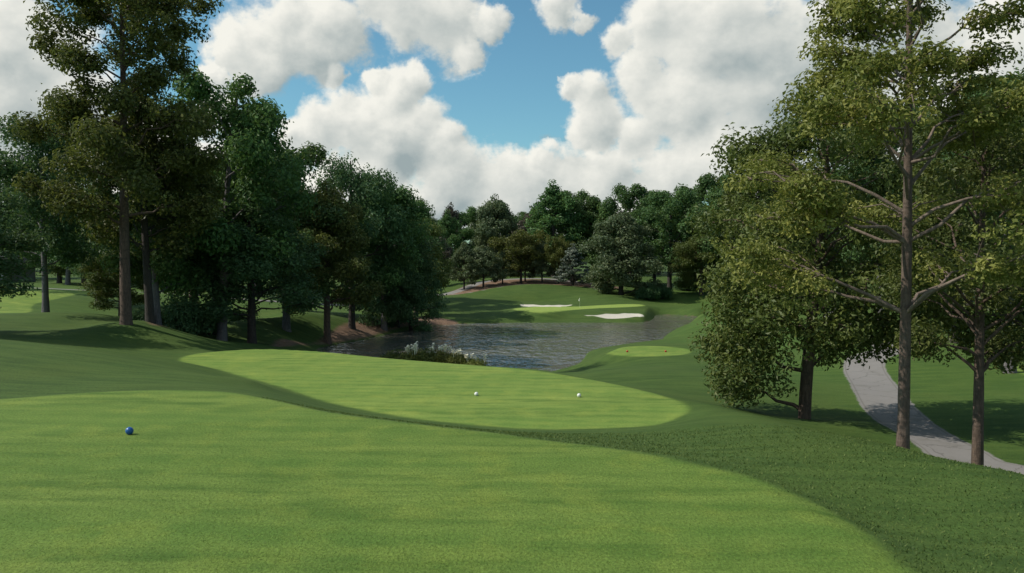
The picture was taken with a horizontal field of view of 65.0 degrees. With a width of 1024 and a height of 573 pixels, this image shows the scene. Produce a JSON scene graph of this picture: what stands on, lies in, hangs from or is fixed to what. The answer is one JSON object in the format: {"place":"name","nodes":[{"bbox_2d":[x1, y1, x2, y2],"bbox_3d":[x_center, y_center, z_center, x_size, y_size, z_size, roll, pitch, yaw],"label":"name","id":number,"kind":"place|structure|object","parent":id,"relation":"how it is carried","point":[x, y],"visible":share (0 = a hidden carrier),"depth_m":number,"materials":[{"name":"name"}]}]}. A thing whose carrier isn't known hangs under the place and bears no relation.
{"place":"outdoors","nodes":[
{"label":"outdoors","id":0,"kind":"place"},
{"bbox_2d":[0,287,90,312],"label":"teeing ground","id":1,"kind":"structure","parent":0,"point":[21,304],"depth_m":64.67,"materials":[{"name":"plant"}]},
{"bbox_2d":[179,349,688,429],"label":"teeing ground","id":2,"kind":"structure","parent":0,"point":[504,398],"depth_m":26.54,"materials":[{"name":"plant"}]},
{"bbox_2d":[0,390,912,572],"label":"teeing ground","id":3,"kind":"structure","parent":0,"point":[74,416],"depth_m":9.92,"materials":[{"name":"plant"}]},
{"bbox_2d":[125,427,133,434],"bbox_3d":[-6.474,2.501,13.610,0.132,0.247,0.132,0,2,0],"label":"tee marker","id":4,"kind":"object","parent":3,"relation":"on","point":[129,430],"visible":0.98,"depth_m":13.56,"materials":[{"name":"blue plastic"}]},
{"bbox_2d":[317,315,697,370],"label":"water","id":5,"kind":"structure","parent":0,"point":[548,346],"depth_m":67.52,"materials":[{"name":"grey liquid"}]},
{"bbox_2d":[0,261,1023,572],"bbox_3d":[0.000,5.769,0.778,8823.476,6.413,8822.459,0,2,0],"label":"ground","id":6,"kind":"structure","parent":0,"point":[70,345],"depth_m":27.29,"materials":[{"name":"plant"}]},
{"bbox_2d":[0,255,35,281],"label":"house","id":7,"kind":"structure","parent":6,"relation":"on","point":[32,276],"depth_m":111.90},
{"bbox_2d":[0,181,51,281],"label":"deciduous tree","id":8,"kind":"object","parent":6,"relation":"on","point":[29,226],"visible":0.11,"depth_m":74.16,"materials":[{"name":"green plant"}]},
{"bbox_2d":[0,179,60,307],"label":"deciduous tree","id":9,"kind":"object","parent":6,"relation":"on","point":[20,242],"visible":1,"depth_m":39.62,"materials":[{"name":"green plant"}]},
{"bbox_2d":[0,112,101,311],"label":"deciduous tree","id":10,"kind":"object","parent":6,"relation":"on","point":[39,214],"visible":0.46,"depth_m":49.31,"materials":[{"name":"green plant"}]},
{"bbox_2d":[26,255,78,282],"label":"deciduous tree","id":11,"kind":"object","parent":6,"relation":"on","point":[59,279],"visible":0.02,"depth_m":105.78,"materials":[{"name":"green plant"}]},
{"bbox_2d":[34,221,94,284],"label":"deciduous tree","id":12,"kind":"object","parent":6,"relation":"on","point":[68,278],"depth_m":102.81,"materials":[{"name":"green plant"}]},
{"bbox_2d":[48,221,106,283],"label":"deciduous tree","id":13,"kind":"object","parent":6,"relation":"on","point":[60,270],"visible":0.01,"depth_m":105.42,"materials":[{"name":"green plant"}]},
{"bbox_2d":[47,183,141,301],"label":"deciduous tree","id":14,"kind":"object","parent":6,"relation":"on","point":[74,272],"visible":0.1,"depth_m":66.38,"materials":[{"name":"green plant"}]},
{"bbox_2d":[3,0,231,324],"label":"deciduous tree","id":15,"kind":"object","parent":6,"relation":"on","point":[73,110],"visible":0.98,"depth_m":41.58,"materials":[{"name":"green plant"}]},
{"bbox_2d":[76,248,162,315],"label":"tree","id":16,"kind":"object","parent":6,"relation":"on","point":[105,284],"visible":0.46,"depth_m":56.41,"materials":[{"name":"green plant"}]},
{"bbox_2d":[40,89,228,323],"bbox_3d":[-21.405,-4.510,45.569,9.055,13.680,9.553,0,2,0],"label":"deciduous tree","id":17,"kind":"object","parent":6,"relation":"on","point":[146,221],"visible":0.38,"depth_m":45.28,"materials":[{"name":"green plant"}]},
{"bbox_2d":[132,306,144,320],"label":"shrub","id":18,"kind":"object","parent":6,"relation":"on","point":[139,315],"visible":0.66,"depth_m":47.22,"materials":[{"name":"green plant"}]},
{"bbox_2d":[74,137,212,324],"bbox_3d":[-21.963,-3.254,48.254,7.770,12.162,7.716,0,2,-9],"label":"deciduous tree","id":19,"kind":"object","parent":6,"relation":"on","point":[160,263],"visible":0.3,"depth_m":47.95,"materials":[{"name":"green plant"}]},
{"bbox_2d":[161,305,169,327],"bbox_3d":[-22.482,2.000,52.717,1.870,1.694,1.761,-1,2,-14],"label":"shrub","id":20,"kind":"object","parent":6,"relation":"on","point":[162,315],"visible":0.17,"depth_m":52.25,"materials":[{"name":"green plant"}]},
{"bbox_2d":[162,296,217,335],"bbox_3d":[-20.543,1.917,50.982,3.376,2.937,3.585,-2,3,-43],"label":"shrub","id":21,"kind":"object","parent":6,"relation":"on","point":[187,318],"visible":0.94,"depth_m":50.16,"materials":[{"name":"green plant"}]},
{"bbox_2d":[131,143,267,303],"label":"deciduous tree","id":22,"kind":"object","parent":6,"relation":"on","point":[194,259],"depth_m":60.42,"materials":[{"name":"green plant"}]},
{"bbox_2d":[129,179,285,334],"bbox_3d":[-20.677,-2.430,54.963,11.212,12.001,10.106,-1,2,-30],"label":"deciduous tree","id":23,"kind":"object","parent":6,"relation":"on","point":[200,254],"visible":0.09,"depth_m":52.56,"materials":[{"name":"green plant"}]},
{"bbox_2d":[197,319,227,335],"bbox_3d":[-20.459,2.312,54.020,2.202,2.146,2.338,2,3,39],"label":"shrub","id":24,"kind":"object","parent":6,"relation":"on","point":[213,330],"visible":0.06,"depth_m":53.68,"materials":[{"name":"green plant"}]},
{"bbox_2d":[151,64,320,340],"bbox_3d":[-18.020,-4.922,52.035,11.066,17.709,10.989,0,2,-6],"label":"deciduous tree","id":25,"kind":"object","parent":6,"relation":"on","point":[252,143],"visible":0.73,"depth_m":50.35,"materials":[{"name":"green plant"}]},
{"bbox_2d":[211,150,314,295],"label":"deciduous tree","id":26,"kind":"object","parent":6,"relation":"on","point":[301,187],"depth_m":95.03,"materials":[{"name":"green plant"}]},
{"bbox_2d":[218,141,350,331],"bbox_3d":[-18.276,-3.851,63.507,10.755,15.148,10.830,-2,3,-36],"label":"deciduous tree","id":27,"kind":"object","parent":6,"relation":"on","point":[315,150],"visible":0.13,"depth_m":62.25,"materials":[{"name":"green plant"}]},
{"bbox_2d":[272,185,362,311],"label":"deciduous tree","id":28,"kind":"object","parent":6,"relation":"on","point":[344,254],"depth_m":78.02,"materials":[{"name":"green plant"}]},
{"bbox_2d":[149,279,618,346],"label":"mulch bed","id":29,"kind":"object","parent":6,"relation":"on","point":[342,333],"visible":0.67,"depth_m":73.94,"materials":[{"name":"soil"}]},
{"bbox_2d":[170,199,335,343],"bbox_3d":[-17.390,-1.002,53.393,11.212,10.138,10.106,1,2,33],"label":"deciduous tree","id":30,"kind":"object","parent":29,"relation":"on","point":[300,259],"visible":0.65,"depth_m":51.55,"materials":[{"name":"green plant"}]},
{"bbox_2d":[275,178,386,344],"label":"deciduous tree","id":31,"kind":"object","parent":29,"relation":"on","point":[353,269],"visible":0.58,"depth_m":62.66,"materials":[{"name":"green plant"}]},
{"bbox_2d":[303,149,413,329],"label":"deciduous tree","id":32,"kind":"object","parent":29,"relation":"on","point":[367,184],"visible":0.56,"depth_m":68.61,"materials":[{"name":"green plant"}]},
{"bbox_2d":[343,259,416,327],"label":"tree","id":33,"kind":"object","parent":29,"relation":"on","point":[390,308],"visible":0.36,"depth_m":72.99,"materials":[{"name":"green plant"}]},
{"bbox_2d":[346,227,443,327],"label":"deciduous tree","id":34,"kind":"object","parent":29,"relation":"on","point":[430,263],"visible":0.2,"depth_m":76.39,"materials":[{"name":"green plant"}]},
{"bbox_2d":[445,242,485,289],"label":"young tree","id":35,"kind":"object","parent":29,"relation":"on","point":[463,254],"visible":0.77,"depth_m":119.58,"materials":[{"name":"green plant"}]},
{"bbox_2d":[461,245,506,286],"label":"young tree","id":36,"kind":"object","parent":29,"relation":"on","point":[484,256],"visible":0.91,"depth_m":120.08,"materials":[{"name":"green plant"}]},
{"bbox_2d":[487,250,517,283],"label":"young tree","id":37,"kind":"object","parent":29,"relation":"on","point":[512,272],"visible":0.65,"depth_m":122.63,"materials":[{"name":"green plant"}]},
{"bbox_2d":[487,229,546,282],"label":"young tree","id":38,"kind":"object","parent":29,"relation":"on","point":[514,243],"visible":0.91,"depth_m":122.40,"materials":[{"name":"green plant"}]},
{"bbox_2d":[513,243,534,280],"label":"young tree","id":39,"kind":"object","parent":29,"relation":"on","point":[524,276],"visible":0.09,"depth_m":126.84,"materials":[{"name":"green plant"}]},
{"bbox_2d":[524,240,559,282],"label":"young tree","id":40,"kind":"object","parent":29,"relation":"on","point":[540,267],"visible":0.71,"depth_m":123.78,"materials":[{"name":"green plant"}]},
{"bbox_2d":[543,234,575,283],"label":"young tree","id":41,"kind":"object","parent":29,"relation":"on","point":[555,254],"visible":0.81,"depth_m":121.80,"materials":[{"name":"green plant"}]},
{"bbox_2d":[552,243,591,285],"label":"conifer","id":42,"kind":"object","parent":29,"relation":"on","point":[572,254],"visible":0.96,"depth_m":118.92,"materials":[{"name":"green plant"}]},
{"bbox_2d":[348,177,435,330],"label":"deciduous tree","id":43,"kind":"object","parent":6,"relation":"on","point":[404,197],"visible":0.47,"depth_m":71.42,"materials":[{"name":"green plant"}]},
{"bbox_2d":[379,349,407,358],"bbox_3d":[-6.181,3.926,42.657,2.059,1.513,1.939,1,2,29],"label":"shrub","id":44,"kind":"object","parent":6,"relation":"on","point":[394,355],"visible":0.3,"depth_m":42.37,"materials":[{"name":"green plant"}]},
{"bbox_2d":[375,269,449,331],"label":"tree","id":45,"kind":"object","parent":6,"relation":"on","point":[422,309],"visible":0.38,"depth_m":77.05,"materials":[{"name":"green plant"}]},
{"bbox_2d":[400,341,426,360],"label":"ornamental grass","id":46,"kind":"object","parent":6,"relation":"on","point":[410,353],"depth_m":42.02,"materials":[{"name":"green plant"}]},
{"bbox_2d":[415,196,428,206],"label":"deciduous tree","id":47,"kind":"object","parent":6,"relation":"on","point":[421,201],"depth_m":97.56,"materials":[{"name":"green plant"}]},
{"bbox_2d":[393,217,453,311],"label":"deciduous tree","id":48,"kind":"object","parent":6,"relation":"on","point":[436,230],"visible":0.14,"depth_m":87.47,"materials":[{"name":"green plant"}]},
{"bbox_2d":[413,345,445,361],"bbox_3d":[-4.299,3.821,42.125,1.847,1.578,1.961,0,2,10],"label":"shrub","id":49,"kind":"object","parent":6,"relation":"on","point":[428,357],"visible":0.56,"depth_m":41.82,"materials":[{"name":"green plant"}]},
{"bbox_2d":[418,206,449,281],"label":"deciduous tree","id":50,"kind":"object","parent":6,"relation":"on","point":[443,240],"visible":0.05,"depth_m":102.33,"materials":[{"name":"green plant"}]},
{"bbox_2d":[431,343,451,362],"bbox_3d":[-3.643,3.775,41.938,1.566,1.649,1.594,1,2,18],"label":"shrub","id":51,"kind":"object","parent":6,"relation":"on","point":[443,358],"visible":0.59,"depth_m":41.71,"materials":[{"name":"green plant"}]},
{"bbox_2d":[437,237,458,279],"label":"young tree","id":52,"kind":"object","parent":6,"relation":"on","point":[448,252],"visible":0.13,"depth_m":127.31,"materials":[{"name":"green plant"}]},
{"bbox_2d":[434,209,464,266],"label":"deciduous tree","id":53,"kind":"object","parent":6,"relation":"on","point":[449,226],"visible":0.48,"depth_m":140.28,"materials":[{"name":"green plant"}]},
{"bbox_2d":[438,202,464,250],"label":"deciduous tree","id":54,"kind":"object","parent":6,"relation":"on","point":[452,211],"visible":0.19,"depth_m":151.25,"materials":[{"name":"green plant"}]},
{"bbox_2d":[446,348,469,363],"bbox_3d":[-2.800,3.866,41.532,1.487,1.371,1.514,-1,2,-28],"label":"shrub","id":55,"kind":"object","parent":6,"relation":"on","point":[455,358],"visible":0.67,"depth_m":41.32,"materials":[{"name":"green plant"}]},
{"bbox_2d":[453,212,470,267],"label":"deciduous tree","id":56,"kind":"object","parent":6,"relation":"on","point":[465,223],"visible":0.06,"depth_m":172.88,"materials":[{"name":"green plant"}]},
{"bbox_2d":[463,353,489,365],"bbox_3d":[-1.913,3.984,41.173,1.415,1.128,1.460,1,3,33],"label":"shrub","id":57,"kind":"object","parent":6,"relation":"on","point":[476,362],"visible":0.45,"depth_m":41.12,"materials":[{"name":"green plant"}]},
{"bbox_2d":[459,206,499,251],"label":"deciduous tree","id":58,"kind":"object","parent":6,"relation":"on","point":[471,216],"visible":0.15,"depth_m":150.52,"materials":[{"name":"green plant"}]},
{"bbox_2d":[467,194,518,274],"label":"deciduous tree","id":59,"kind":"object","parent":6,"relation":"on","point":[494,215],"visible":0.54,"depth_m":143.79,"materials":[{"name":"green plant"}]},
{"bbox_2d":[468,216,519,248],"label":"deciduous tree","id":60,"kind":"object","parent":6,"relation":"on","point":[515,218],"visible":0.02,"depth_m":172.26,"materials":[{"name":"green plant"}]},
{"bbox_2d":[513,212,528,227],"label":"deciduous tree","id":61,"kind":"object","parent":6,"relation":"on","point":[521,214],"visible":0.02,"depth_m":178.98,"materials":[{"name":"green plant"}]},
{"bbox_2d":[511,206,555,276],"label":"deciduous tree","id":62,"kind":"object","parent":6,"relation":"on","point":[521,226],"visible":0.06,"depth_m":139.48,"materials":[{"name":"green plant"}]},
{"bbox_2d":[521,304,563,306],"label":"bunker","id":63,"kind":"object","parent":6,"relation":"on","point":[533,305],"visible":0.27,"depth_m":100.11,"materials":[{"name":"sand"}]},
{"bbox_2d":[517,209,588,243],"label":"deciduous tree","id":64,"kind":"object","parent":6,"relation":"on","point":[558,232],"depth_m":159.61,"materials":[{"name":"green plant"}]},
{"bbox_2d":[518,179,589,276],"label":"deciduous tree","id":65,"kind":"object","parent":6,"relation":"on","point":[553,200],"visible":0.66,"depth_m":134.43,"materials":[{"name":"green plant"}]},
{"bbox_2d":[554,189,602,277],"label":"deciduous tree","id":66,"kind":"object","parent":6,"relation":"on","point":[580,196],"visible":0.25,"depth_m":137.03,"materials":[{"name":"green plant"}]},
{"bbox_2d":[514,304,643,312],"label":"putting green","id":67,"kind":"object","parent":6,"relation":"on","point":[544,309],"visible":0.99,"depth_m":94.53,"materials":[{"name":"plant"}]},
{"bbox_2d":[570,195,618,271],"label":"deciduous tree","id":68,"kind":"object","parent":6,"relation":"on","point":[592,202],"visible":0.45,"depth_m":135.16,"materials":[{"name":"green plant"}]},
{"bbox_2d":[581,218,625,282],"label":"deciduous tree","id":69,"kind":"object","parent":6,"relation":"on","point":[589,260],"visible":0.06,"depth_m":127.48,"materials":[{"name":"green plant"}]},
{"bbox_2d":[597,313,642,317],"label":"bunker","id":70,"kind":"object","parent":6,"relation":"on","point":[621,315],"visible":0.97,"depth_m":88.75,"materials":[{"name":"sand"}]},
{"bbox_2d":[575,206,667,294],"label":"broad tree","id":71,"kind":"object","parent":6,"relation":"on","point":[629,245],"visible":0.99,"depth_m":109.94,"materials":[{"name":"green plant"}]},
{"bbox_2d":[596,183,654,273],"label":"deciduous tree","id":72,"kind":"object","parent":6,"relation":"on","point":[628,202],"visible":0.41,"depth_m":131.44,"materials":[{"name":"green plant"}]},
{"bbox_2d":[634,284,661,299],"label":"shrub","id":73,"kind":"object","parent":6,"relation":"on","point":[649,293],"visible":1,"depth_m":108.69,"materials":[{"name":"green plant"}]},
{"bbox_2d":[628,190,668,281],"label":"deciduous tree","id":74,"kind":"object","parent":6,"relation":"on","point":[654,235],"visible":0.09,"depth_m":140.50,"materials":[{"name":"green plant"}]},
{"bbox_2d":[658,285,673,298],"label":"shrub","id":75,"kind":"object","parent":6,"relation":"on","point":[666,292],"visible":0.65,"depth_m":110.22,"materials":[{"name":"green plant"}]},
{"bbox_2d":[635,187,704,288],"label":"deciduous tree","id":76,"kind":"object","parent":6,"relation":"on","point":[671,227],"visible":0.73,"depth_m":120.05,"materials":[{"name":"green plant"}]},
{"bbox_2d":[647,183,708,270],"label":"deciduous tree","id":77,"kind":"object","parent":6,"relation":"on","point":[699,191],"visible":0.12,"depth_m":129.86,"materials":[{"name":"green plant"}]},
{"bbox_2d":[671,274,704,290],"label":"shrub","id":78,"kind":"object","parent":6,"relation":"on","point":[693,279],"visible":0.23,"depth_m":118.35,"materials":[{"name":"green plant"}]},
{"bbox_2d":[667,236,731,294],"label":"deciduous tree","id":79,"kind":"object","parent":6,"relation":"on","point":[686,253],"visible":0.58,"depth_m":112.80,"materials":[{"name":"green plant"}]},
{"bbox_2d":[684,172,723,246],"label":"deciduous tree","id":80,"kind":"object","parent":6,"relation":"on","point":[707,182],"visible":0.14,"depth_m":126.71,"materials":[{"name":"green plant"}]},
{"bbox_2d":[677,207,733,288],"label":"deciduous tree","id":81,"kind":"object","parent":6,"relation":"on","point":[721,238],"visible":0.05,"depth_m":116.84,"materials":[{"name":"green plant"}]},
{"bbox_2d":[685,170,755,268],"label":"deciduous tree","id":82,"kind":"object","parent":6,"relation":"on","point":[712,194],"visible":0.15,"depth_m":110.38,"materials":[{"name":"green plant"}]},
{"bbox_2d":[706,173,788,296],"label":"deciduous tree","id":83,"kind":"object","parent":6,"relation":"on","point":[739,209],"visible":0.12,"depth_m":95.88,"materials":[{"name":"green plant"}]},
{"bbox_2d":[768,164,854,277],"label":"deciduous tree","id":84,"kind":"object","parent":6,"relation":"on","point":[843,259],"visible":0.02,"depth_m":87.75,"materials":[{"name":"green plant"}]},
{"bbox_2d":[680,100,979,418],"bbox_3d":[11.299,-0.844,29.316,9.312,11.904,8.497,0,2,0],"label":"broad tree","id":85,"kind":"object","parent":6,"relation":"on","point":[843,325],"visible":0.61,"depth_m":28.18,"materials":[{"name":"green plant"}]},
{"bbox_2d":[709,0,1023,449],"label":"deciduous tree","id":86,"kind":"object","parent":6,"relation":"on","point":[865,107],"visible":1,"depth_m":15.61,"materials":[{"name":"green plant"}]},
{"bbox_2d":[809,98,928,313],"bbox_3d":[28.128,-5.606,62.561,10.755,18.136,10.830,-1,2,-22],"label":"deciduous tree","id":87,"kind":"object","parent":6,"relation":"on","point":[854,252],"visible":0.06,"depth_m":60.85,"materials":[{"name":"green plant"}]},
{"bbox_2d":[848,91,1023,465],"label":"deciduous tree","id":88,"kind":"object","parent":6,"relation":"on","point":[984,162],"visible":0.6,"depth_m":19.92,"materials":[{"name":"green plant"}]},
{"bbox_2d":[864,92,1023,342],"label":"deciduous tree","id":89,"kind":"object","parent":6,"relation":"on","point":[896,149],"visible":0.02,"depth_m":52.58,"materials":[{"name":"green plant"}]},
{"bbox_2d":[892,68,1023,368],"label":"deciduous tree","id":90,"kind":"object","parent":6,"relation":"on","point":[968,338],"visible":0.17,"depth_m":28.64,"materials":[{"name":"green plant"}]},
{"bbox_2d":[893,66,1023,373],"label":"deciduous tree","id":91,"kind":"object","parent":6,"relation":"on","point":[990,216],"visible":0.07,"depth_m":39.81,"materials":[{"name":"green plant"}]},
{"bbox_2d":[0,0,1023,244],"label":"sky","id":92,"kind":"structure","parent":0,"point":[469,102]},
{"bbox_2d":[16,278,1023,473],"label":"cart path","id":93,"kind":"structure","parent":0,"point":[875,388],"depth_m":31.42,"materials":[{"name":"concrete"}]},
{"bbox_2d":[608,346,690,357],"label":"teeing ground","id":94,"kind":"structure","parent":0,"point":[647,351],"depth_m":49.43,"materials":[{"name":"plant"}]},
{"bbox_2d":[1017,366,1023,373],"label":"teeing ground","id":95,"kind":"structure","parent":0,"point":[1020,371],"depth_m":40.79,"materials":[{"name":"plant"}]}
]}

